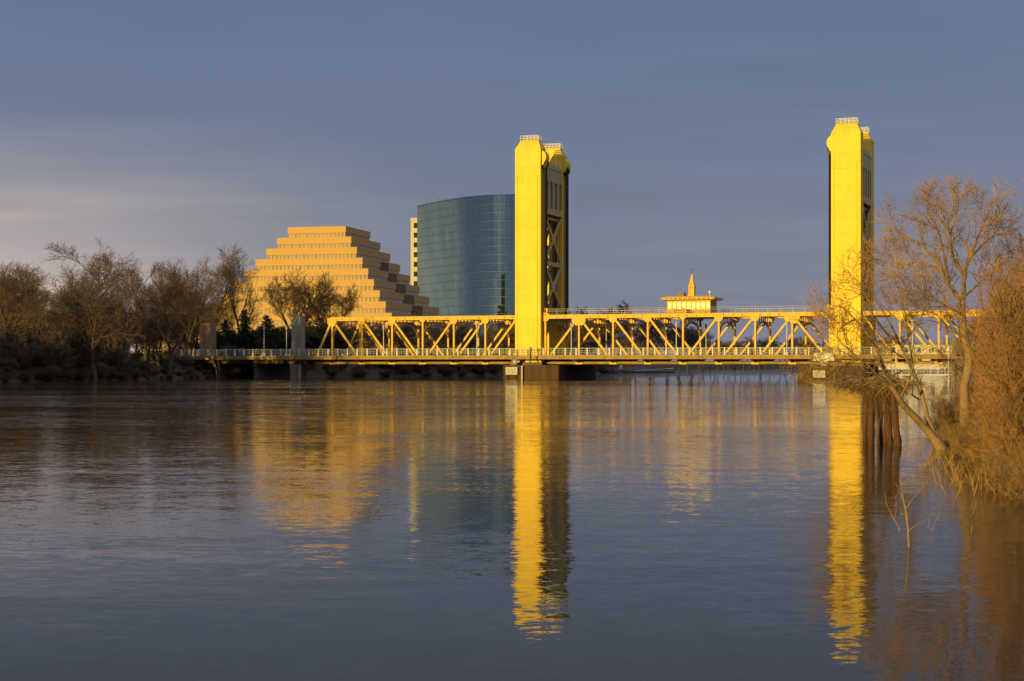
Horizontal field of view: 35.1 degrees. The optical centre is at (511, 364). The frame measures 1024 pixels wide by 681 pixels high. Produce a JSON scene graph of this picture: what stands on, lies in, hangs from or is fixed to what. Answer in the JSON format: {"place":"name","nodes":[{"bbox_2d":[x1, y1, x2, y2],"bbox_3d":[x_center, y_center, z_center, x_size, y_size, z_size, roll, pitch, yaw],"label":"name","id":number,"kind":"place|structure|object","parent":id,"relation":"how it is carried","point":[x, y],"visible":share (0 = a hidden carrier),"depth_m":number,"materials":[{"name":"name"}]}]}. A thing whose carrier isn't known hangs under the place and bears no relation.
{"place":"outdoors","nodes":[
{"label":"outdoors","id":0,"kind":"place"},
{"bbox_2d":[0,360,972,381],"bbox_3d":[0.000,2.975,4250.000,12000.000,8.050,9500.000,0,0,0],"label":"ground","id":1,"kind":"structure","parent":0,"point":[320,371],"depth_m":391.47,"materials":[{"name":"soil"}]},
{"bbox_2d":[0,321,36,359],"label":"bush","id":2,"kind":"object","parent":1,"relation":"on","point":[3,340],"visible":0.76,"depth_m":281.04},
{"bbox_2d":[0,338,41,370],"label":"bush","id":3,"kind":"object","parent":1,"relation":"on","point":[17,352],"visible":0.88,"depth_m":280.14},
{"bbox_2d":[3,316,38,346],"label":"bush","id":4,"kind":"object","parent":1,"relation":"on","point":[23,330],"visible":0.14,"depth_m":291.21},
{"bbox_2d":[0,261,51,329],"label":"bare tree","id":5,"kind":"object","parent":1,"relation":"on","point":[37,297],"visible":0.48,"depth_m":309.61,"materials":[{"name":"brown plant"}]},
{"bbox_2d":[17,369,36,381],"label":"bush","id":6,"kind":"object","parent":1,"relation":"on","point":[25,376],"visible":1,"depth_m":275.19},
{"bbox_2d":[0,261,56,328],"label":"bare tree","id":7,"kind":"object","parent":1,"relation":"on","point":[39,285],"visible":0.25,"depth_m":328.75,"materials":[{"name":"brown plant"}]},
{"bbox_2d":[0,260,62,348],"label":"bare tree","id":8,"kind":"object","parent":1,"relation":"on","point":[15,306],"visible":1,"depth_m":284.41,"materials":[{"name":"brown plant"}]},
{"bbox_2d":[10,325,78,376],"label":"bush","id":9,"kind":"object","parent":1,"relation":"on","point":[52,349],"visible":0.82,"depth_m":284.34,"materials":[{"name":"plant"}]},
{"bbox_2d":[26,322,68,366],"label":"bush","id":10,"kind":"object","parent":1,"relation":"on","point":[39,331],"visible":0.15,"depth_m":290.30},
{"bbox_2d":[29,319,87,362],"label":"bush","id":11,"kind":"object","parent":1,"relation":"on","point":[69,338],"visible":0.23,"depth_m":297.96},
{"bbox_2d":[35,293,87,328],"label":"bare tree","id":12,"kind":"object","parent":1,"relation":"on","point":[55,315],"visible":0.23,"depth_m":318.22,"materials":[{"name":"brown plant"}]},
{"bbox_2d":[41,287,104,332],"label":"bare tree","id":13,"kind":"object","parent":1,"relation":"on","point":[60,308],"visible":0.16,"depth_m":315.53,"materials":[{"name":"brown plant"}]},
{"bbox_2d":[49,316,102,350],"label":"bush","id":14,"kind":"object","parent":1,"relation":"on","point":[58,325],"visible":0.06,"depth_m":310.53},
{"bbox_2d":[68,350,99,370],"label":"bush","id":15,"kind":"object","parent":1,"relation":"on","point":[84,360],"visible":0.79,"depth_m":299.18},
{"bbox_2d":[39,239,143,369],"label":"bare tree","id":16,"kind":"object","parent":1,"relation":"on","point":[103,256],"visible":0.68,"depth_m":301.56,"materials":[{"name":"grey plant"}]},
{"bbox_2d":[74,335,109,366],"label":"bush","id":17,"kind":"object","parent":1,"relation":"on","point":[98,348],"visible":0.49,"depth_m":302.35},
{"bbox_2d":[52,256,145,380],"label":"bare tree","id":18,"kind":"object","parent":1,"relation":"on","point":[95,290],"visible":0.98,"depth_m":288.80,"materials":[{"name":"brown plant"}]},
{"bbox_2d":[88,363,109,380],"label":"bush","id":19,"kind":"object","parent":1,"relation":"on","point":[101,374],"visible":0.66,"depth_m":298.46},
{"bbox_2d":[73,299,136,355],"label":"bare tree","id":20,"kind":"object","parent":1,"relation":"on","point":[105,339],"visible":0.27,"depth_m":329.49,"materials":[{"name":"brown plant"}]},
{"bbox_2d":[98,342,131,369],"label":"bush","id":21,"kind":"object","parent":1,"relation":"on","point":[114,358],"visible":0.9,"depth_m":308.88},
{"bbox_2d":[100,278,155,354],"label":"bare tree","id":22,"kind":"object","parent":1,"relation":"on","point":[123,347],"visible":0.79,"depth_m":319.78,"materials":[{"name":"brown plant"}]},
{"bbox_2d":[112,261,169,361],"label":"bare tree","id":23,"kind":"object","parent":1,"relation":"on","point":[145,343],"visible":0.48,"depth_m":333.49,"materials":[{"name":"brown plant"}]},
{"bbox_2d":[136,358,154,371],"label":"bush","id":24,"kind":"object","parent":1,"relation":"on","point":[143,364],"visible":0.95,"depth_m":323.66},
{"bbox_2d":[133,315,181,368],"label":"bare tree","id":25,"kind":"object","parent":1,"relation":"on","point":[160,345],"visible":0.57,"depth_m":336.65,"materials":[{"name":"brown plant"}]},
{"bbox_2d":[151,350,173,364],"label":"bush","id":26,"kind":"object","parent":1,"relation":"on","point":[163,356],"visible":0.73,"depth_m":342.18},
{"bbox_2d":[132,264,224,378],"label":"bare tree","id":27,"kind":"object","parent":1,"relation":"on","point":[158,307],"visible":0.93,"depth_m":329.65,"materials":[{"name":"brown plant"}]},
{"bbox_2d":[175,354,196,368],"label":"bush","id":28,"kind":"object","parent":1,"relation":"on","point":[185,361],"visible":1,"depth_m":347.92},
{"bbox_2d":[158,256,240,355],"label":"bare tree","id":29,"kind":"object","parent":1,"relation":"on","point":[209,292],"visible":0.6,"depth_m":419.75,"materials":[{"name":"brown plant"}]},
{"bbox_2d":[199,323,215,355],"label":"concrete pylon","id":30,"kind":"object","parent":1,"relation":"on","point":[207,338],"visible":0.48,"depth_m":375.42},
{"bbox_2d":[158,252,262,328],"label":"bare tree","id":31,"kind":"object","parent":1,"relation":"on","point":[239,289],"visible":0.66,"depth_m":423.95,"materials":[{"name":"brown plant"}]},
{"bbox_2d":[194,299,239,331],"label":"bare tree","id":32,"kind":"object","parent":1,"relation":"on","point":[211,313],"visible":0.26,"depth_m":437.93,"materials":[{"name":"brown plant"}]},
{"bbox_2d":[209,343,242,355],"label":"bush","id":33,"kind":"object","parent":1,"relation":"on","point":[231,351],"visible":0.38,"depth_m":363.93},
{"bbox_2d":[216,319,237,351],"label":"conifer","id":34,"kind":"object","parent":1,"relation":"on","point":[225,327],"visible":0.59,"depth_m":404.49,"materials":[{"name":"green plant"}]},
{"bbox_2d":[214,364,247,377],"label":"bridge pier","id":35,"kind":"structure","parent":1,"relation":"on","point":[222,369],"depth_m":353.58,"materials":[{"name":"concrete"}]},
{"bbox_2d":[211,242,265,331],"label":"bare tree","id":36,"kind":"object","parent":1,"relation":"on","point":[253,318],"visible":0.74,"depth_m":430.46,"materials":[{"name":"brown plant"}]},
{"bbox_2d":[143,349,344,363],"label":"girder span","id":37,"kind":"object","parent":1,"relation":"on","point":[252,359],"visible":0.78,"depth_m":347.62,"materials":[{"name":"metal"}]},
{"bbox_2d":[233,309,254,355],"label":"conifer","id":38,"kind":"object","parent":1,"relation":"on","point":[244,319],"visible":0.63,"depth_m":404.40,"materials":[{"name":"green plant"}]},
{"bbox_2d":[222,325,265,351],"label":"evergreen shrub","id":39,"kind":"object","parent":1,"relation":"on","point":[255,334],"visible":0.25,"depth_m":402.89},
{"bbox_2d":[232,330,267,355],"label":"evergreen shrub","id":40,"kind":"object","parent":1,"relation":"on","point":[249,345],"visible":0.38,"depth_m":402.22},
{"bbox_2d":[248,315,284,355],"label":"conifer","id":41,"kind":"object","parent":1,"relation":"on","point":[267,322],"visible":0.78,"depth_m":404.42,"materials":[{"name":"green plant"}]},
{"bbox_2d":[252,364,289,377],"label":"bridge pier","id":42,"kind":"structure","parent":1,"relation":"on","point":[271,370],"depth_m":353.51,"materials":[{"name":"concrete"}]},
{"bbox_2d":[267,327,290,355],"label":"evergreen shrub","id":43,"kind":"object","parent":1,"relation":"on","point":[282,332],"visible":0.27,"depth_m":404.45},
{"bbox_2d":[253,326,308,355],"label":"evergreen shrub","id":44,"kind":"object","parent":1,"relation":"on","point":[271,343],"visible":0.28,"depth_m":404.11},
{"bbox_2d":[262,324,319,348],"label":"evergreen shrub","id":45,"kind":"object","parent":1,"relation":"on","point":[311,333],"visible":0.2,"depth_m":403.45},
{"bbox_2d":[290,316,305,377],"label":"concrete pylon","id":46,"kind":"object","parent":1,"relation":"on","point":[297,338],"visible":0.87,"depth_m":343.37,"materials":[{"name":"concrete"}]},
{"bbox_2d":[253,267,351,326],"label":"bare tree","id":47,"kind":"object","parent":1,"relation":"on","point":[296,292],"visible":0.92,"depth_m":419.14,"materials":[{"name":"brown plant"}]},
{"bbox_2d":[277,320,351,354],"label":"evergreen shrub","id":48,"kind":"object","parent":1,"relation":"on","point":[283,329],"visible":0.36,"depth_m":404.39,"materials":[{"name":"plant"}]},
{"bbox_2d":[286,280,361,329],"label":"bare tree","id":49,"kind":"object","parent":1,"relation":"on","point":[321,319],"visible":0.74,"depth_m":421.05,"materials":[{"name":"brown plant"}]},
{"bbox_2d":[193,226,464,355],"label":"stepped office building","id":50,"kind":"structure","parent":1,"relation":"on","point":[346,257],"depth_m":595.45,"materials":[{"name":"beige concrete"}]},
{"bbox_2d":[311,326,358,354],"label":"evergreen shrub","id":51,"kind":"object","parent":1,"relation":"on","point":[329,338],"visible":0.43,"depth_m":406.05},
{"bbox_2d":[338,321,382,354],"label":"bare tree","id":52,"kind":"object","parent":1,"relation":"on","point":[366,335],"visible":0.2,"depth_m":476.73,"materials":[{"name":"brown plant"}]},
{"bbox_2d":[366,327,411,348],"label":"bare tree","id":53,"kind":"object","parent":1,"relation":"on","point":[395,344],"visible":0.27,"depth_m":504.55,"materials":[{"name":"brown plant"}]},
{"bbox_2d":[369,322,426,350],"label":"bare tree","id":54,"kind":"object","parent":1,"relation":"on","point":[412,332],"visible":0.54,"depth_m":485.56,"materials":[{"name":"brown plant"}]},
{"bbox_2d":[426,327,466,351],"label":"bare tree","id":55,"kind":"object","parent":1,"relation":"on","point":[435,334],"visible":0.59,"depth_m":476.19,"materials":[{"name":"brown plant"}]},
{"bbox_2d":[440,365,457,375],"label":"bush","id":56,"kind":"object","parent":1,"relation":"on","point":[448,371],"visible":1,"depth_m":412.12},
{"bbox_2d":[411,194,514,352],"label":"glass office building","id":57,"kind":"structure","parent":1,"relation":"on","point":[462,256],"depth_m":781.20,"materials":[{"name":"glass"}]},
{"bbox_2d":[445,322,491,351],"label":"bare tree","id":58,"kind":"object","parent":1,"relation":"on","point":[472,332],"visible":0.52,"depth_m":480.66,"materials":[{"name":"brown plant"}]},
{"bbox_2d":[487,326,514,350],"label":"bare tree","id":59,"kind":"object","parent":1,"relation":"on","point":[512,335],"visible":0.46,"depth_m":466.08,"materials":[{"name":"brown plant"}]},
{"bbox_2d":[510,362,571,364],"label":"bridge pier","id":60,"kind":"structure","parent":1,"relation":"on","point":[531,363],"depth_m":325.07,"materials":[{"name":"concrete"}]},
{"bbox_2d":[304,315,570,363],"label":"approach span","id":61,"kind":"object","parent":60,"relation":"on","point":[390,357],"visible":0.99,"depth_m":338.65,"materials":[{"name":"gold metal"}]},
{"bbox_2d":[515,135,570,361],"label":"bridge tower","id":62,"kind":"structure","parent":60,"relation":"on","point":[541,227],"depth_m":326.64,"materials":[{"name":"gold metal"}]},
{"bbox_2d":[538,304,830,363],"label":"lift span","id":63,"kind":"object","parent":62,"relation":"hanging from","point":[600,321],"visible":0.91,"depth_m":318.74,"materials":[{"name":"gold metal"}]},
{"bbox_2d":[660,269,722,312],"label":"control house","id":64,"kind":"structure","parent":63,"relation":"on","point":[692,302],"depth_m":319.50,"materials":[{"name":"gold metal"}]},
{"bbox_2d":[568,320,607,354],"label":"bare tree","id":65,"kind":"object","parent":1,"relation":"on","point":[575,331],"visible":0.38,"depth_m":669.10,"materials":[{"name":"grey plant"}]},
{"bbox_2d":[574,322,625,349],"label":"bare tree","id":66,"kind":"object","parent":1,"relation":"on","point":[609,336],"visible":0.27,"depth_m":686.28,"materials":[{"name":"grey plant"}]},
{"bbox_2d":[604,301,632,354],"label":"bare tree","id":67,"kind":"object","parent":1,"relation":"on","point":[624,326],"visible":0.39,"depth_m":952.89,"materials":[{"name":"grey plant"}]},
{"bbox_2d":[602,337,641,354],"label":"bare tree","id":68,"kind":"object","parent":1,"relation":"on","point":[626,343],"visible":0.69,"depth_m":675.35,"materials":[{"name":"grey plant"}]},
{"bbox_2d":[634,334,662,354],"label":"bare tree","id":69,"kind":"object","parent":1,"relation":"on","point":[644,337],"visible":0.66,"depth_m":862.54,"materials":[{"name":"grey plant"}]},
{"bbox_2d":[629,319,695,354],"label":"bare tree","id":70,"kind":"object","parent":1,"relation":"on","point":[643,323],"visible":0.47,"depth_m":985.08,"materials":[{"name":"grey plant"}]},
{"bbox_2d":[664,326,708,360],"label":"bare tree","id":71,"kind":"object","parent":1,"relation":"on","point":[689,337],"visible":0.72,"depth_m":968.21,"materials":[{"name":"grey plant"}]},
{"bbox_2d":[661,331,713,354],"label":"bare tree","id":72,"kind":"object","parent":1,"relation":"on","point":[707,341],"visible":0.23,"depth_m":1076.37,"materials":[{"name":"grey plant"}]},
{"bbox_2d":[827,362,877,365],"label":"bridge pier","id":73,"kind":"structure","parent":1,"relation":"on","point":[851,364],"depth_m":301.67,"materials":[{"name":"concrete"}]},
{"bbox_2d":[797,366,878,380],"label":"pier fender","id":74,"kind":"object","parent":73,"relation":"attached to","point":[850,371],"visible":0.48,"depth_m":299.34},
{"bbox_2d":[827,117,874,361],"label":"bridge tower","id":75,"kind":"structure","parent":73,"relation":"on","point":[850,148],"depth_m":303.37,"materials":[{"name":"gold metal"}]},
{"bbox_2d":[830,310,990,363],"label":"approach span","id":76,"kind":"object","parent":73,"relation":"on","point":[933,354],"visible":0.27,"depth_m":299.82,"materials":[{"name":"gold metal"}]},
{"bbox_2d":[825,343,951,369],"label":"building","id":77,"kind":"structure","parent":1,"relation":"on","point":[888,367],"depth_m":620.00,"materials":[{"name":"beige concrete"}]},
{"bbox_2d":[924,383,958,410],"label":"thicket bush","id":78,"kind":"object","parent":1,"relation":"on","point":[939,397],"visible":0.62,"depth_m":100.12,"materials":[{"name":"plant"}]},
{"bbox_2d":[930,398,958,439],"bbox_3d":[17.314,2.204,63.926,1.657,1.990,2.071,0,0,3],"label":"thicket bush","id":79,"kind":"object","parent":1,"relation":"on","point":[942,417],"visible":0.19,"depth_m":64.17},
{"bbox_2d":[930,384,983,443],"bbox_3d":[16.628,1.931,60.099,2.161,2.596,2.702,0,0,6],"label":"thicket bush","id":80,"kind":"object","parent":1,"relation":"on","point":[950,413],"visible":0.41,"depth_m":59.98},
{"bbox_2d":[951,338,963,380],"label":"concrete pylon","id":81,"kind":"object","parent":1,"relation":"on","point":[954,373],"visible":0.2,"depth_m":290.87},
{"bbox_2d":[941,320,974,378],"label":"bare tree","id":82,"kind":"object","parent":1,"relation":"on","point":[956,358],"visible":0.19,"depth_m":220.09,"materials":[{"name":"brown plant"}]},
{"bbox_2d":[937,418,988,457],"bbox_3d":[14.695,2.401,51.927,2.018,1.567,2.406,0,0,11],"label":"thicket bush","id":83,"kind":"object","parent":1,"relation":"on","point":[960,443],"visible":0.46,"depth_m":51.94,"materials":[{"name":"plant"}]},
{"bbox_2d":[922,381,1013,467],"bbox_3d":[13.756,1.786,44.899,4.412,2.873,3.700,0,0,-21],"label":"thicket bush","id":84,"kind":"object","parent":1,"relation":"on","point":[965,430],"visible":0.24,"depth_m":45.24,"materials":[{"name":"plant"}]},
{"bbox_2d":[946,408,994,453],"bbox_3d":[15.367,2.257,54.055,1.560,1.873,1.950,0,0,-16],"label":"thicket bush","id":85,"kind":"object","parent":1,"relation":"on","point":[966,429],"visible":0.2,"depth_m":53.98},
{"bbox_2d":[934,260,1014,392],"bbox_3d":[19.223,-0.427,61.903,5.739,7.136,4.591,0,0,2],"label":"thicket bush","id":86,"kind":"object","parent":1,"relation":"on","point":[970,344],"visible":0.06,"depth_m":62.42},
{"bbox_2d":[933,276,1023,402],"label":"thicket bush","id":87,"kind":"object","parent":1,"relation":"on","point":[960,342],"visible":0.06,"depth_m":63.93,"materials":[{"name":"plant"}]},
{"bbox_2d":[953,238,1023,383],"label":"thicket bush","id":88,"kind":"object","parent":1,"relation":"on","point":[985,282],"visible":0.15,"depth_m":51.81,"materials":[{"name":"plant"}]},
{"bbox_2d":[953,304,1023,459],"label":"thicket bush","id":89,"kind":"object","parent":1,"relation":"on","point":[988,346],"visible":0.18,"depth_m":50.14,"materials":[{"name":"plant"}]},
{"bbox_2d":[962,426,1014,474],"bbox_3d":[12.991,2.373,44.022,1.345,1.616,1.682,0,0,-43],"label":"thicket bush","id":90,"kind":"object","parent":1,"relation":"on","point":[976,459],"visible":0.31,"depth_m":43.98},
{"bbox_2d":[969,255,1023,474],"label":"thicket bush","id":91,"kind":"object","parent":1,"relation":"on","point":[998,334],"visible":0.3,"depth_m":43.12,"materials":[{"name":"plant"}]},
{"bbox_2d":[971,379,1023,485],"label":"thicket bush","id":92,"kind":"object","parent":1,"relation":"on","point":[999,418],"visible":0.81,"depth_m":39.32,"materials":[{"name":"plant"}]},
{"bbox_2d":[973,435,1023,499],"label":"thicket bush","id":93,"kind":"object","parent":1,"relation":"on","point":[1008,480],"visible":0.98,"depth_m":35.99,"materials":[{"name":"plant"}]},
{"bbox_2d":[993,227,1023,333],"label":"thicket bush","id":94,"kind":"object","parent":1,"relation":"on","point":[1019,251],"visible":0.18,"depth_m":55.84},
{"bbox_2d":[0,369,1023,680],"bbox_3d":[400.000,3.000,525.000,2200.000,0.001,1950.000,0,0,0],"label":"water","id":95,"kind":"structure","parent":0,"point":[712,525],"depth_m":28.33,"materials":[{"name":"liquid"}]},
{"bbox_2d":[503,365,596,379],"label":"pier fender","id":96,"kind":"object","parent":95,"relation":"in","point":[556,372],"visible":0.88,"depth_m":321.79,"materials":[{"name":"wood"}]},
{"bbox_2d":[610,368,674,372],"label":"floating dock","id":97,"kind":"object","parent":95,"relation":"on","point":[638,371],"visible":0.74,"depth_m":560.00,"materials":[{"name":"paint"}]},
{"bbox_2d":[863,392,867,441],"bbox_3d":[13.692,2.399,62.603,0.226,3.678,0.266,0,0,0],"label":"timber pile","id":98,"kind":"object","parent":95,"relation":"in","point":[865,426],"visible":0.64,"depth_m":62.53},
{"bbox_2d":[867,390,875,444],"bbox_3d":[13.331,2.484,59.998,0.340,3.681,0.316,0,0,0],"label":"timber pile","id":99,"kind":"object","parent":95,"relation":"in","point":[871,431],"visible":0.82,"depth_m":59.90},
{"bbox_2d":[807,368,939,426],"bbox_3d":[13.338,1.164,60.059,4.922,2.514,3.307,0,0,0],"label":"driftwood heap","id":100,"kind":"object","parent":99,"relation":"on","point":[875,385],"visible":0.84,"depth_m":59.67,"materials":[{"name":"brown plant"}]},
{"bbox_2d":[876,394,882,443],"bbox_3d":[13.884,2.394,60.990,0.250,3.919,0.286,0,0,-16],"label":"timber pile","id":101,"kind":"object","parent":95,"relation":"in","point":[879,433],"visible":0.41,"depth_m":60.91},
{"bbox_2d":[779,232,983,449],"bbox_3d":[13.343,-0.661,57.229,8.160,8.105,4.892,0,0,-24],"label":"leaning tree","id":102,"kind":"object","parent":95,"relation":"in","point":[919,421],"visible":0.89,"depth_m":56.65,"materials":[{"name":"brown plant"}]},
{"bbox_2d":[885,396,893,444],"bbox_3d":[14.088,2.437,60.385,0.347,3.760,0.298,0,0,0],"label":"timber pile","id":103,"kind":"object","parent":95,"relation":"in","point":[889,432],"visible":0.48,"depth_m":60.30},
{"bbox_2d":[887,381,901,445],"bbox_3d":[14.156,2.472,59.806,0.547,3.783,0.330,0,0,0],"label":"timber pile","id":104,"kind":"object","parent":95,"relation":"in","point":[897,440],"visible":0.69,"depth_m":59.69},
{"bbox_2d":[894,474,935,546],"bbox_3d":[6.601,2.605,26.550,0.726,1.593,0.311,0,0,0],"label":"sapling","id":105,"kind":"object","parent":95,"relation":"in","point":[908,529],"visible":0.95,"depth_m":26.50,"materials":[{"name":"brown plant"}]},
{"bbox_2d":[892,346,951,381],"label":"gangway","id":106,"kind":"object","parent":95,"relation":"in","point":[906,374],"visible":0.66,"depth_m":268.01,"materials":[{"name":"paint"}]},
{"bbox_2d":[851,166,1023,448],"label":"bare tree","id":107,"kind":"object","parent":95,"relation":"in","point":[963,389],"visible":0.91,"depth_m":54.35,"materials":[{"name":"brown plant"}]},
{"bbox_2d":[929,447,1012,486],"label":"flooded shoots","id":108,"kind":"object","parent":95,"relation":"in","point":[958,480],"visible":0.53,"depth_m":40.10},
{"bbox_2d":[930,246,1023,469],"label":"thicket bush","id":109,"kind":"object","parent":95,"relation":"in","point":[1015,340],"visible":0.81,"depth_m":40.72,"materials":[{"name":"plant"}]},
{"bbox_2d":[933,459,1023,496],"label":"flooded shoots","id":110,"kind":"object","parent":95,"relation":"in","point":[960,485],"visible":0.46,"depth_m":37.05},
{"bbox_2d":[0,0,1023,360],"label":"sky","id":111,"kind":"structure","parent":0,"point":[693,134],"materials":[{"name":"blue"}]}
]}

